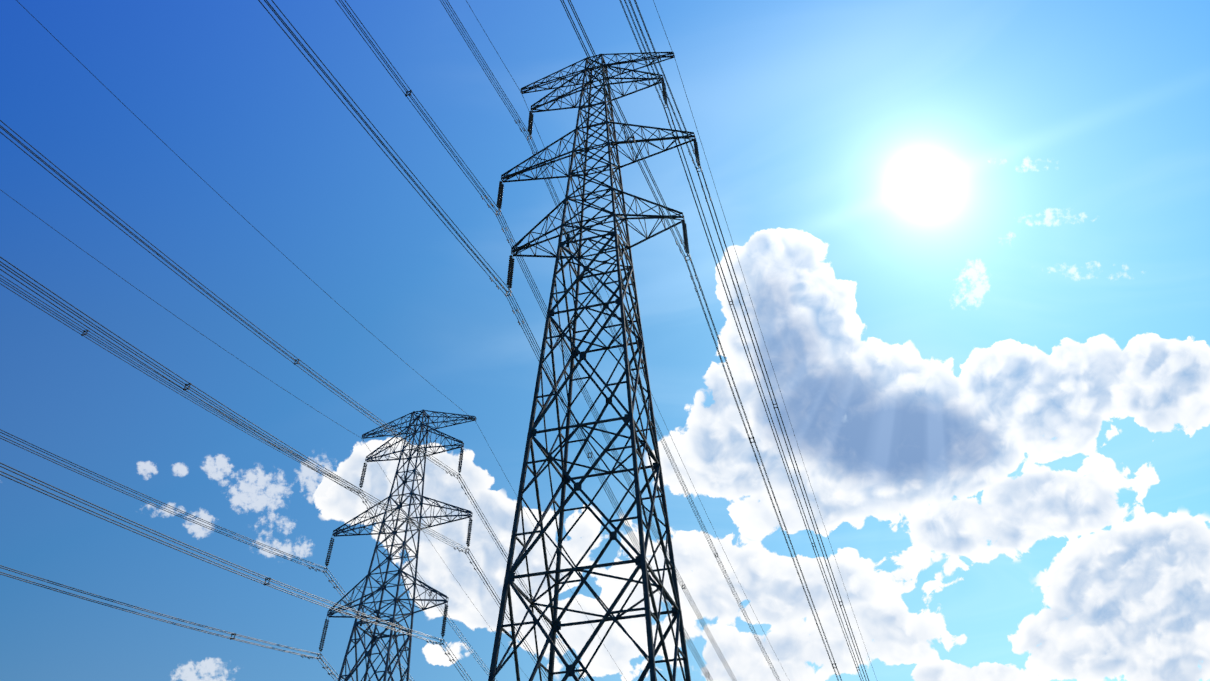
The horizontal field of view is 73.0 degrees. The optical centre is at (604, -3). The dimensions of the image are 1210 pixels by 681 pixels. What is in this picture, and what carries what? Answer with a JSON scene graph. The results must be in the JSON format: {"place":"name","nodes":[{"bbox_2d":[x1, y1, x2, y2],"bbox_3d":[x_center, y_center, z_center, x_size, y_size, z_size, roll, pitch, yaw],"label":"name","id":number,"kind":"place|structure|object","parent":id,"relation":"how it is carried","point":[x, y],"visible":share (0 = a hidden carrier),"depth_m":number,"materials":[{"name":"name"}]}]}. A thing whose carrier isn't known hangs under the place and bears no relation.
{"place":"outdoors","nodes":[
{"label":"outdoors","id":0,"kind":"place"},
{"bbox_2d":[319,448,472,649],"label":"pylon insulators","id":1,"kind":"object","parent":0,"point":[445,606],"visible":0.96,"depth_m":123.88,"materials":[{"name":"black ceramic"}]},
{"bbox_2d":[317,419,475,658],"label":"pylon fittings","id":2,"kind":"object","parent":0,"point":[468,549],"visible":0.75,"depth_m":121.70,"materials":[{"name":"grey metal"}]},
{"bbox_2d":[496,80,699,287],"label":"pylon insulators","id":3,"kind":"object","parent":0,"point":[499,204],"visible":0.88,"depth_m":90.53,"materials":[{"name":"black ceramic"}]},
{"bbox_2d":[495,92,701,295],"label":"pylon fittings","id":4,"kind":"object","parent":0,"point":[510,291],"visible":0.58,"depth_m":89.01,"materials":[{"name":"grey metal"}]},
{"bbox_2d":[0,0,1209,680],"label":"sky","id":5,"kind":"structure","parent":0,"point":[971,238],"materials":[{"name":"blue"}]},
{"label":"ground","id":6,"kind":"structure","parent":0,"visible":0},
{"bbox_2d":[326,409,475,680],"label":"pylon","id":7,"kind":"object","parent":6,"relation":"on","point":[382,588],"visible":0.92,"depth_m":125.04,"materials":[{"name":"grey metal"}]},
{"bbox_2d":[0,0,626,680],"bbox_3d":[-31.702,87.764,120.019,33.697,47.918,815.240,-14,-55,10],"label":"line conductors","id":8,"kind":"object","parent":7,"relation":"attached to","point":[288,452],"visible":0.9,"depth_m":90.11,"materials":[{"name":"grey metal"}]},
{"bbox_2d":[81,330,540,674],"bbox_3d":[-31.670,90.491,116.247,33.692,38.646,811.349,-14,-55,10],"label":"line spacers","id":9,"kind":"object","parent":8,"relation":"attached to","point":[184,389],"visible":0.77,"depth_m":111.25,"materials":[{"name":"grey metal"}]},
{"bbox_2d":[488,52,695,680],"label":"pylon","id":10,"kind":"object","parent":6,"relation":"on","point":[638,560],"visible":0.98,"depth_m":70.59,"materials":[{"name":"metal"}]},
{"bbox_2d":[258,0,875,680],"bbox_3d":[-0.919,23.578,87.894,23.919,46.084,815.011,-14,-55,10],"label":"line conductors","id":11,"kind":"object","parent":10,"relation":"attached to","point":[608,296],"visible":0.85,"depth_m":93.92,"materials":[{"name":"grey metal"}]},
{"bbox_2d":[405,86,858,677],"bbox_3d":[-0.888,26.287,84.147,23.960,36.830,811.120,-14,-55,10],"label":"line spacers","id":12,"kind":"object","parent":11,"relation":"attached to","point":[677,244],"visible":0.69,"depth_m":90.18,"materials":[{"name":"grey metal"}]}
]}

